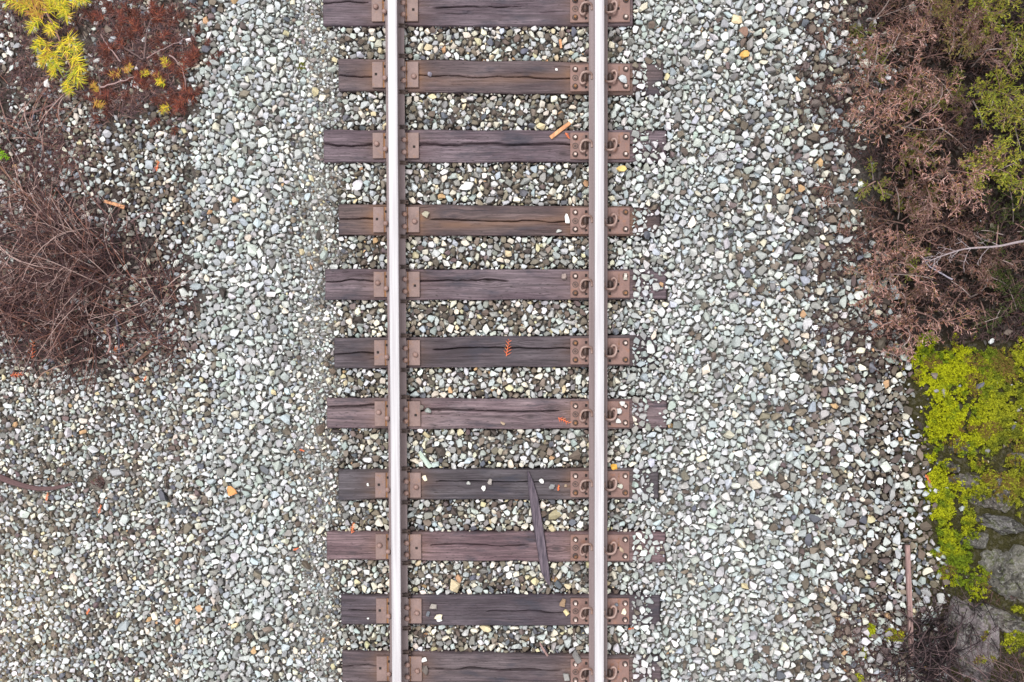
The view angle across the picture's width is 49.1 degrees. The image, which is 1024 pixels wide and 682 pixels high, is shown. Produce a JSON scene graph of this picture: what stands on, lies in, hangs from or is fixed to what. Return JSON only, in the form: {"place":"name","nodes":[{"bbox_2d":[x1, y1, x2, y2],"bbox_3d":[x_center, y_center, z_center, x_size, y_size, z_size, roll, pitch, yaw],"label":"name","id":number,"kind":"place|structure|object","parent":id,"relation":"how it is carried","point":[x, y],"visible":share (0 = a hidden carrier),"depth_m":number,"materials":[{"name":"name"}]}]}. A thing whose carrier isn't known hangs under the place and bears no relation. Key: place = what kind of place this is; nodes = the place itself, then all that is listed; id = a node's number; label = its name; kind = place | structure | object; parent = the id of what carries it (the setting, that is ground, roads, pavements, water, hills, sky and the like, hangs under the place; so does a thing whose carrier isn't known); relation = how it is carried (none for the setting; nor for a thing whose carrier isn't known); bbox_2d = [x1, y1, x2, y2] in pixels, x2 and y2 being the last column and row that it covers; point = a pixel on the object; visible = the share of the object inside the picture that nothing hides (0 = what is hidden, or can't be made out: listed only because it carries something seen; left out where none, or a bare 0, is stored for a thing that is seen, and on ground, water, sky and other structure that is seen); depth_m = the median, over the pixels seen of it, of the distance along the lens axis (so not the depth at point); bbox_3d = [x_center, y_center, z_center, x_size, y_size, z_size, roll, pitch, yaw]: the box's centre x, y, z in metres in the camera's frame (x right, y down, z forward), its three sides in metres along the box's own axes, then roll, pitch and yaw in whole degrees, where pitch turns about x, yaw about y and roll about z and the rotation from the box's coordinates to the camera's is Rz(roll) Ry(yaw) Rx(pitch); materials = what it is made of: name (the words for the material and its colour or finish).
{"place":"outdoors","nodes":[
{"label":"outdoors","id":0,"kind":"place"},
{"bbox_2d":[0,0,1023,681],"bbox_3d":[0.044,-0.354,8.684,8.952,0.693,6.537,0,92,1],"label":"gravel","id":1,"kind":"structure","parent":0,"point":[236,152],"depth_m":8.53,"materials":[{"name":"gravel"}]},
{"bbox_2d":[0,474,71,490],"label":"buried root","id":2,"kind":"object","parent":1,"relation":"in","point":[8,480],"visible":1,"depth_m":8.85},
{"bbox_2d":[0,165,84,239],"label":"fallen branch","id":3,"kind":"object","parent":1,"relation":"on","point":[13,180],"visible":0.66,"depth_m":8.73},
{"bbox_2d":[26,95,63,114],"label":"fallen branch","id":4,"kind":"object","parent":1,"relation":"on","point":[36,111],"visible":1,"depth_m":8.75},
{"bbox_2d":[0,219,90,393],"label":"twiggy shrub","id":5,"kind":"object","parent":1,"relation":"on","point":[15,322],"visible":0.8,"depth_m":8.72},
{"bbox_2d":[0,0,91,94],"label":"pine branch","id":6,"kind":"object","parent":1,"relation":"on","point":[27,5],"visible":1,"depth_m":8.63,"materials":[{"name":"yellow plant"}]},
{"bbox_2d":[32,356,92,386],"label":"fallen branch","id":7,"kind":"object","parent":1,"relation":"on","point":[57,366],"visible":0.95,"depth_m":8.78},
{"bbox_2d":[104,200,124,208],"bbox_3d":[-3.099,-1.066,8.728,0.167,0.015,0.032,19,92,0],"label":"bark piece","id":8,"kind":"object","parent":1,"relation":"on","point":[116,205],"visible":0.85,"depth_m":8.72,"materials":[{"name":"orange wood"}]},
{"bbox_2d":[114,314,119,354],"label":"fallen branch","id":9,"kind":"object","parent":1,"relation":"on","point":[116,320],"visible":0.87,"depth_m":8.76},
{"bbox_2d":[57,217,204,366],"bbox_3d":[-2.795,-0.392,8.550,1.179,0.430,1.132,31,92,0],"label":"twiggy shrub","id":10,"kind":"object","parent":1,"relation":"on","point":[161,300],"visible":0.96,"depth_m":8.65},
{"bbox_2d":[133,348,153,364],"bbox_3d":[-2.880,0.115,8.743,0.194,0.015,0.032,-38,91,2],"label":"bark piece","id":11,"kind":"object","parent":1,"relation":"on","point":[143,355],"visible":0.95,"depth_m":8.74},
{"bbox_2d":[133,318,205,374],"bbox_3d":[-2.653,0.075,8.600,0.488,0.251,0.461,-16,92,2],"label":"twiggy shrub","id":12,"kind":"object","parent":1,"relation":"on","point":[167,339],"visible":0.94,"depth_m":8.66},
{"bbox_2d":[227,486,236,495],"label":"loose stone","id":13,"kind":"object","parent":1,"relation":"on","point":[231,491],"visible":1,"depth_m":8.57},
{"bbox_2d":[419,451,432,467],"bbox_3d":[-0.661,0.900,8.485,0.036,0.031,0.154,-37,91,2],"label":"loose stone","id":14,"kind":"object","parent":1,"relation":"on","point":[425,460],"visible":1,"depth_m":8.48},
{"bbox_2d":[616,165,626,171],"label":"loose stone","id":15,"kind":"object","parent":1,"relation":"on","point":[621,168],"visible":1,"depth_m":8.36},
{"bbox_2d":[739,26,747,36],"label":"loose stone","id":16,"kind":"object","parent":1,"relation":"on","point":[743,31],"visible":1,"depth_m":8.28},
{"bbox_2d":[739,50,749,57],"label":"loose stone","id":17,"kind":"object","parent":1,"relation":"on","point":[744,53],"visible":1,"depth_m":8.28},
{"bbox_2d":[813,178,855,211],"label":"dead juniper","id":18,"kind":"object","parent":1,"relation":"on","point":[826,193],"visible":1,"depth_m":8.54,"materials":[{"name":"brown plant"}]},
{"bbox_2d":[819,31,861,60],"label":"dead juniper","id":19,"kind":"object","parent":1,"relation":"on","point":[842,47],"visible":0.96,"depth_m":8.49,"materials":[{"name":"brown plant"}]},
{"bbox_2d":[825,98,873,130],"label":"dead juniper","id":20,"kind":"object","parent":1,"relation":"on","point":[853,104],"visible":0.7,"depth_m":8.55,"materials":[{"name":"brown plant"}]},
{"bbox_2d":[835,218,870,260],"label":"dead juniper","id":21,"kind":"object","parent":1,"relation":"on","point":[843,231],"visible":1,"depth_m":8.62,"materials":[{"name":"brown plant"}]},
{"bbox_2d":[852,284,895,312],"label":"dead juniper","id":22,"kind":"object","parent":1,"relation":"on","point":[889,293],"visible":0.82,"depth_m":8.65,"materials":[{"name":"brown plant"}]},
{"bbox_2d":[821,0,935,68],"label":"dead juniper","id":23,"kind":"object","parent":1,"relation":"on","point":[891,31],"visible":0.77,"depth_m":8.52,"materials":[{"name":"brown plant"}]},
{"bbox_2d":[863,323,908,362],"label":"dead juniper","id":24,"kind":"object","parent":1,"relation":"on","point":[879,337],"visible":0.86,"depth_m":8.65,"materials":[{"name":"brown plant"}]},
{"bbox_2d":[843,224,940,316],"bbox_3d":[2.831,-0.525,8.347,0.610,0.735,0.702,0,92,1],"label":"dead juniper","id":25,"kind":"object","parent":1,"relation":"on","point":[885,264],"visible":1,"depth_m":8.42,"materials":[{"name":"brown plant"}]},
{"bbox_2d":[854,632,934,681],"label":"dark shrub","id":26,"kind":"object","parent":1,"relation":"on","point":[895,670],"visible":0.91,"depth_m":8.75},
{"bbox_2d":[905,545,913,655],"bbox_3d":[3.103,2.026,8.741,0.042,0.032,0.873,-3,92,1],"label":"wood board","id":27,"kind":"object","parent":1,"relation":"on","point":[908,579],"visible":0.9,"depth_m":8.73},
{"bbox_2d":[872,283,981,361],"bbox_3d":[3.094,-0.093,8.486,0.692,0.509,0.591,23,92,0],"label":"dead juniper","id":28,"kind":"object","parent":1,"relation":"on","point":[912,310],"visible":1,"depth_m":8.44,"materials":[{"name":"brown plant"}]},
{"bbox_2d":[0,0,1023,681],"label":"ground","id":29,"kind":"structure","parent":0,"point":[996,540],"depth_m":8.61,"materials":[{"name":"gravel"}]},
{"bbox_2d":[0,126,99,286],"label":"twiggy shrub","id":30,"kind":"object","parent":29,"relation":"on","point":[26,203],"visible":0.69,"depth_m":8.71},
{"bbox_2d":[0,54,103,215],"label":"twiggy shrub","id":31,"kind":"object","parent":29,"relation":"on","point":[30,130],"visible":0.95,"depth_m":8.71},
{"bbox_2d":[0,155,145,371],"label":"twiggy shrub","id":32,"kind":"object","parent":29,"relation":"on","point":[65,234],"visible":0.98,"depth_m":8.58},
{"bbox_2d":[0,189,153,391],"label":"twiggy shrub","id":33,"kind":"object","parent":29,"relation":"on","point":[66,312],"visible":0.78,"depth_m":8.68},
{"bbox_2d":[11,290,156,407],"bbox_3d":[-3.310,0.027,8.622,1.127,0.372,0.968,0,92,1],"label":"twiggy shrub","id":34,"kind":"object","parent":29,"relation":"on","point":[83,356],"visible":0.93,"depth_m":8.73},
{"bbox_2d":[89,475,105,487],"bbox_3d":[-3.279,1.115,8.923,0.153,0.193,0.104,20,92,0],"label":"stone","id":35,"kind":"object","parent":29,"relation":"on","point":[99,481],"visible":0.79,"depth_m":8.86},
{"bbox_2d":[82,57,167,124],"bbox_3d":[-3.014,-1.998,8.683,0.718,0.154,0.470,-18,92,2],"label":"dead pine seedling","id":36,"kind":"object","parent":29,"relation":"on","point":[141,73],"visible":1,"depth_m":8.69,"materials":[{"name":"brown plant"}]},
{"bbox_2d":[67,0,186,100],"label":"dead pine seedling","id":37,"kind":"object","parent":29,"relation":"on","point":[129,33],"visible":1,"depth_m":8.66,"materials":[{"name":"brown plant"}]},
{"bbox_2d":[140,23,224,135],"bbox_3d":[-2.609,-2.054,8.589,0.605,0.220,0.897,32,92,0],"label":"dead pine seedling","id":38,"kind":"object","parent":29,"relation":"on","point":[193,55],"visible":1,"depth_m":8.60,"materials":[{"name":"brown plant"}]},
{"bbox_2d":[185,167,193,179],"bbox_3d":[-2.475,-1.293,8.705,0.108,0.165,0.149,-45,91,2],"label":"stone","id":39,"kind":"object","parent":29,"relation":"on","point":[188,173],"visible":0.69,"depth_m":8.64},
{"bbox_2d":[323,0,632,30],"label":"railway tie","id":40,"kind":"object","parent":29,"relation":"on","point":[474,14],"visible":0.91,"depth_m":8.34,"materials":[{"name":"wood"}]},
{"bbox_2d":[323,130,666,164],"bbox_3d":[-0.130,-1.462,8.425,2.567,0.235,0.255,0,92,1],"label":"railway tie","id":41,"kind":"object","parent":29,"relation":"on","point":[460,146],"visible":0.94,"depth_m":8.38,"materials":[{"name":"wood"}]},
{"bbox_2d":[549,122,570,138],"bbox_3d":[0.360,-1.573,8.356,0.186,0.027,0.032,-38,91,2],"label":"wood stick","id":42,"kind":"object","parent":41,"relation":"on","point":[559,130],"visible":1,"depth_m":8.35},
{"bbox_2d":[334,334,656,368],"bbox_3d":[-0.126,0.080,8.485,2.433,0.235,0.251,0,92,1],"label":"railway tie","id":43,"kind":"object","parent":29,"relation":"on","point":[488,351],"visible":0.94,"depth_m":8.43,"materials":[{"name":"wood"}]},
{"bbox_2d":[384,0,410,681],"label":"rail","id":44,"kind":"object","parent":43,"relation":"on","point":[397,396],"visible":1,"depth_m":8.32,"materials":[{"name":"metal"}]},
{"bbox_2d":[647,343,654,352],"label":"loose stone","id":45,"kind":"object","parent":43,"relation":"on","point":[650,348],"visible":1,"depth_m":8.36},
{"bbox_2d":[325,269,666,299],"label":"railway tie","id":46,"kind":"object","parent":29,"relation":"on","point":[453,284],"visible":0.89,"depth_m":8.41,"materials":[{"name":"wood"}]},
{"bbox_2d":[589,0,607,681],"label":"rail","id":47,"kind":"object","parent":46,"relation":"on","point":[598,137],"visible":1,"depth_m":8.30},
{"bbox_2d":[327,528,664,562],"bbox_3d":[-0.123,1.563,8.542,2.571,0.235,0.239,0,92,1],"label":"railway tie","id":48,"kind":"object","parent":29,"relation":"on","point":[478,544],"visible":0.88,"depth_m":8.49,"materials":[{"name":"wood"}]},
{"bbox_2d":[527,471,549,584],"bbox_3d":[0.201,1.413,8.463,0.074,0.045,0.876,-9,92,1],"label":"wood splinter","id":49,"kind":"object","parent":48,"relation":"on","point":[539,532],"visible":1,"depth_m":8.45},
{"bbox_2d":[327,397,666,428],"bbox_3d":[-0.117,0.546,8.502,2.571,0.235,0.237,0,92,1],"label":"railway tie","id":50,"kind":"object","parent":29,"relation":"on","point":[472,412],"visible":0.94,"depth_m":8.45,"materials":[{"name":"wood"}]},
{"bbox_2d":[338,466,658,499],"bbox_3d":[-0.105,1.082,8.523,2.424,0.235,0.247,0,92,1],"label":"railway tie","id":51,"kind":"object","parent":29,"relation":"on","point":[445,483],"visible":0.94,"depth_m":8.47,"materials":[{"name":"wood"}]},
{"bbox_2d":[338,204,659,236],"bbox_3d":[-0.098,-0.907,8.446,2.414,0.235,0.251,0,92,1],"label":"railway tie","id":52,"kind":"object","parent":29,"relation":"on","point":[442,220],"visible":0.94,"depth_m":8.40,"materials":[{"name":"wood"}]},
{"bbox_2d":[338,59,662,96],"bbox_3d":[-0.085,-1.973,8.405,2.431,0.235,0.244,1,92,1],"label":"railway tie","id":53,"kind":"object","parent":29,"relation":"on","point":[513,78],"visible":0.94,"depth_m":8.36,"materials":[{"name":"wood"}]},
{"bbox_2d":[618,75,626,82],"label":"loose stone","id":54,"kind":"object","parent":53,"relation":"on","point":[622,78],"visible":1,"depth_m":8.29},
{"bbox_2d":[341,590,659,625],"bbox_3d":[-0.089,2.045,8.560,2.426,0.235,0.239,0,92,1],"label":"railway tie","id":55,"kind":"object","parent":29,"relation":"on","point":[512,608],"visible":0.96,"depth_m":8.51,"materials":[{"name":"wood"}]},
{"bbox_2d":[342,647,660,681],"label":"railway tie","id":56,"kind":"object","parent":29,"relation":"on","point":[446,665],"visible":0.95,"depth_m":8.53,"materials":[{"name":"wood"}]},
{"bbox_2d":[572,650,581,663],"bbox_3d":[0.491,2.397,8.495,0.049,0.031,0.097,-26,92,2],"label":"loose stone","id":57,"kind":"object","parent":56,"relation":"on","point":[576,656],"visible":1,"depth_m":8.48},
{"bbox_2d":[0,0,1023,681],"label":"needle litter","id":58,"kind":"object","parent":29,"relation":"on","point":[180,46],"visible":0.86,"depth_m":8.73,"materials":[{"name":"plant"}]},
{"bbox_2d":[895,178,993,263],"bbox_3d":[3.329,-0.935,8.715,0.708,0.386,0.677,0,92,1],"label":"dead juniper","id":59,"kind":"object","parent":58,"relation":"on","point":[971,236],"visible":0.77,"depth_m":8.71,"materials":[{"name":"brown plant"}]},
{"bbox_2d":[942,2,1016,77],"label":"dead juniper","id":60,"kind":"object","parent":58,"relation":"on","point":[969,30],"visible":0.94,"depth_m":8.58,"materials":[{"name":"brown plant"}]},
{"bbox_2d":[960,0,1019,43],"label":"green juniper","id":61,"kind":"object","parent":58,"relation":"on","point":[983,4],"visible":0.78,"depth_m":8.65,"materials":[{"name":"green plant"}]},
{"bbox_2d":[847,20,884,61],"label":"undergrowth sprig","id":62,"kind":"object","parent":29,"relation":"on","point":[861,30],"visible":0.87,"depth_m":8.58,"materials":[{"name":"green plant"}]},
{"bbox_2d":[854,156,892,200],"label":"undergrowth sprig","id":63,"kind":"object","parent":29,"relation":"on","point":[861,190],"visible":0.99,"depth_m":8.63,"materials":[{"name":"green plant"}]},
{"bbox_2d":[861,38,892,82],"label":"undergrowth sprig","id":64,"kind":"object","parent":29,"relation":"on","point":[882,58],"visible":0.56,"depth_m":8.60,"materials":[{"name":"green plant"}]},
{"bbox_2d":[825,18,937,127],"bbox_3d":[2.748,-2.050,8.336,0.623,0.591,0.817,24,92,0],"label":"dead juniper","id":65,"kind":"object","parent":29,"relation":"on","point":[866,84],"visible":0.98,"depth_m":8.30,"materials":[{"name":"brown plant"}]},
{"bbox_2d":[843,179,946,276],"bbox_3d":[2.902,-0.921,8.579,0.718,0.376,0.705,28,92,0],"label":"dead juniper","id":66,"kind":"object","parent":29,"relation":"on","point":[898,210],"visible":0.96,"depth_m":8.63,"materials":[{"name":"brown plant"}]},
{"bbox_2d":[845,48,964,170],"bbox_3d":[2.960,-1.727,8.380,0.870,0.594,0.802,23,92,0],"label":"dead juniper","id":67,"kind":"object","parent":29,"relation":"on","point":[885,109],"visible":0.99,"depth_m":8.30,"materials":[{"name":"brown plant"}]},
{"bbox_2d":[894,74,925,111],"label":"undergrowth sprig","id":68,"kind":"object","parent":29,"relation":"on","point":[904,104],"visible":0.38,"depth_m":8.72,"materials":[{"name":"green plant"}]},
{"bbox_2d":[890,234,931,282],"bbox_3d":[3.083,-0.679,8.761,0.342,0.153,0.342,41,92,-1],"label":"undergrowth sprig","id":69,"kind":"object","parent":29,"relation":"on","point":[910,262],"visible":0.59,"depth_m":8.77,"materials":[{"name":"green plant"}]},
{"bbox_2d":[895,132,928,173],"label":"undergrowth sprig","id":70,"kind":"object","parent":29,"relation":"on","point":[904,158],"visible":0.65,"depth_m":8.73,"materials":[{"name":"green plant"}]},
{"bbox_2d":[893,170,936,220],"bbox_3d":[3.156,-1.142,8.791,0.312,0.127,0.391,36,92,0],"label":"undergrowth sprig","id":71,"kind":"object","parent":29,"relation":"on","point":[902,202],"visible":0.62,"depth_m":8.81,"materials":[{"name":"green plant"}]},
{"bbox_2d":[875,0,969,49],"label":"dead juniper","id":72,"kind":"object","parent":29,"relation":"on","point":[927,21],"visible":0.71,"depth_m":8.63,"materials":[{"name":"brown plant"}]},
{"bbox_2d":[878,591,971,681],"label":"dark shrub","id":73,"kind":"object","parent":29,"relation":"on","point":[923,640],"visible":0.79,"depth_m":8.66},
{"bbox_2d":[892,22,960,130],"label":"dead juniper","id":74,"kind":"object","parent":29,"relation":"on","point":[934,55],"visible":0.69,"depth_m":8.70,"materials":[{"name":"brown plant"}]},
{"bbox_2d":[911,128,946,169],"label":"undergrowth sprig","id":75,"kind":"object","parent":29,"relation":"on","point":[925,141],"visible":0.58,"depth_m":8.80,"materials":[{"name":"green plant"}]},
{"bbox_2d":[882,121,980,226],"bbox_3d":[3.191,-1.370,8.587,0.642,0.574,0.840,-31,91,2],"label":"dead juniper","id":76,"kind":"object","parent":29,"relation":"on","point":[917,181],"visible":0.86,"depth_m":8.65,"materials":[{"name":"brown plant"}]},
{"bbox_2d":[880,234,988,306],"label":"dead juniper","id":77,"kind":"object","parent":29,"relation":"on","point":[920,291],"visible":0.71,"depth_m":8.77,"materials":[{"name":"brown plant"}]},
{"bbox_2d":[919,232,1023,266],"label":"bare branch","id":78,"kind":"object","parent":77,"relation":"attached to","point":[996,245],"visible":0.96,"depth_m":8.62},
{"bbox_2d":[891,60,981,154],"bbox_3d":[3.291,-1.811,8.627,0.706,0.488,0.749,0,92,1],"label":"dead juniper","id":79,"kind":"object","parent":29,"relation":"on","point":[955,112],"visible":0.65,"depth_m":8.77,"materials":[{"name":"brown plant"}]},
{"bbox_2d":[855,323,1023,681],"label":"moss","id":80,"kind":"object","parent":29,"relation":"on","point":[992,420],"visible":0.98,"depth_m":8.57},
{"bbox_2d":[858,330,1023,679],"bbox_3d":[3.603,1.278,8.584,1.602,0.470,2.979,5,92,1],"label":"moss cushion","id":81,"kind":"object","parent":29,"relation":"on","point":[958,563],"visible":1,"depth_m":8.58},
{"bbox_2d":[922,175,962,216],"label":"undergrowth sprig","id":82,"kind":"object","parent":29,"relation":"on","point":[933,191],"visible":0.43,"depth_m":8.83,"materials":[{"name":"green plant"}]},
{"bbox_2d":[921,66,964,110],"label":"undergrowth sprig","id":83,"kind":"object","parent":29,"relation":"on","point":[941,101],"visible":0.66,"depth_m":8.76,"materials":[{"name":"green plant"}]},
{"bbox_2d":[936,460,959,472],"bbox_3d":[3.393,0.970,8.737,0.187,0.316,0.116,0,92,1],"label":"boulder","id":84,"kind":"object","parent":29,"relation":"on","point":[951,464],"visible":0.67,"depth_m":8.61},
{"bbox_2d":[931,76,969,126],"bbox_3d":[3.482,-1.905,8.783,0.351,0.153,0.312,44,92,-1],"label":"undergrowth sprig","id":85,"kind":"object","parent":29,"relation":"on","point":[960,116],"visible":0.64,"depth_m":8.79,"materials":[{"name":"green plant"}]},
{"bbox_2d":[903,604,1003,681],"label":"dark shrub","id":86,"kind":"object","parent":29,"relation":"on","point":[930,664],"visible":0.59,"depth_m":8.67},
{"bbox_2d":[948,436,969,455],"bbox_3d":[3.456,0.791,8.693,0.161,0.394,0.234,19,92,0],"label":"boulder","id":87,"kind":"object","parent":29,"relation":"on","point":[952,448],"visible":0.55,"depth_m":8.58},
{"bbox_2d":[915,133,1003,219],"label":"dead juniper","id":88,"kind":"object","parent":29,"relation":"on","point":[957,189],"visible":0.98,"depth_m":8.62,"materials":[{"name":"brown plant"}]},
{"bbox_2d":[903,554,1023,681],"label":"dark shrub","id":89,"kind":"object","parent":29,"relation":"on","point":[961,623],"visible":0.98,"depth_m":8.40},
{"bbox_2d":[923,0,1005,59],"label":"juniper","id":90,"kind":"object","parent":29,"relation":"on","point":[943,14],"visible":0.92,"depth_m":8.62,"materials":[{"name":"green plant"}]},
{"bbox_2d":[934,257,1002,325],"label":"dead juniper","id":91,"kind":"object","parent":29,"relation":"on","point":[984,270],"visible":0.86,"depth_m":8.72,"materials":[{"name":"brown plant"}]},
{"bbox_2d":[943,596,999,681],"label":"boulder","id":92,"kind":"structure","parent":29,"relation":"on","point":[983,623],"depth_m":8.52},
{"bbox_2d":[960,531,988,548],"bbox_3d":[3.564,1.524,8.616,0.225,0.292,0.171,0,92,1],"label":"boulder","id":93,"kind":"object","parent":29,"relation":"on","point":[980,542],"visible":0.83,"depth_m":8.51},
{"bbox_2d":[948,473,1011,512],"bbox_3d":[3.623,1.155,8.632,0.510,0.419,0.468,0,92,1],"label":"boulder","id":94,"kind":"object","parent":29,"relation":"on","point":[992,503],"visible":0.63,"depth_m":8.49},
{"bbox_2d":[936,626,1023,681],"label":"dark shrub","id":95,"kind":"object","parent":29,"relation":"on","point":[1002,671],"visible":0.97,"depth_m":8.24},
{"bbox_2d":[952,232,1023,283],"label":"dead juniper","id":96,"kind":"object","parent":29,"relation":"on","point":[996,252],"visible":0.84,"depth_m":8.79,"materials":[{"name":"brown plant"}]},
{"bbox_2d":[958,135,1021,196],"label":"green juniper","id":97,"kind":"object","parent":29,"relation":"on","point":[996,150],"visible":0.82,"depth_m":8.66,"materials":[{"name":"green plant"}]},
{"bbox_2d":[966,60,1023,129],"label":"green juniper","id":98,"kind":"object","parent":29,"relation":"on","point":[983,88],"visible":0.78,"depth_m":8.67,"materials":[{"name":"green plant"}]},
{"bbox_2d":[973,266,1023,337],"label":"green juniper","id":99,"kind":"object","parent":29,"relation":"on","point":[1011,294],"visible":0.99,"depth_m":8.72,"materials":[{"name":"green plant"}]},
{"bbox_2d":[974,179,1023,273],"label":"green juniper","id":100,"kind":"object","parent":29,"relation":"on","point":[995,231],"visible":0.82,"depth_m":8.80,"materials":[{"name":"green plant"}]},
{"bbox_2d":[974,602,1023,636],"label":"rock","id":101,"kind":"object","parent":29,"relation":"on","point":[1017,623],"depth_m":8.47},
{"bbox_2d":[975,513,1023,534],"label":"boulder","id":102,"kind":"object","parent":29,"relation":"on","point":[1003,525],"visible":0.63,"depth_m":8.45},
{"bbox_2d":[975,137,1023,210],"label":"green juniper","id":103,"kind":"object","parent":29,"relation":"on","point":[1006,173],"visible":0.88,"depth_m":8.66,"materials":[{"name":"green plant"}]},
{"bbox_2d":[977,65,1023,157],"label":"green juniper","id":104,"kind":"object","parent":29,"relation":"on","point":[1008,110],"visible":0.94,"depth_m":8.61,"materials":[{"name":"green plant"}]},
{"bbox_2d":[978,544,1023,602],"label":"boulder","id":105,"kind":"object","parent":29,"relation":"on","point":[1006,581],"visible":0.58,"depth_m":8.42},
{"bbox_2d":[993,0,1023,74],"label":"green juniper","id":106,"kind":"object","parent":29,"relation":"on","point":[1020,40],"visible":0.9,"depth_m":8.66,"materials":[{"name":"green plant"}]},
{"bbox_2d":[1010,450,1023,475],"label":"boulder","id":107,"kind":"object","parent":29,"relation":"on","point":[1018,453],"visible":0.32,"depth_m":8.43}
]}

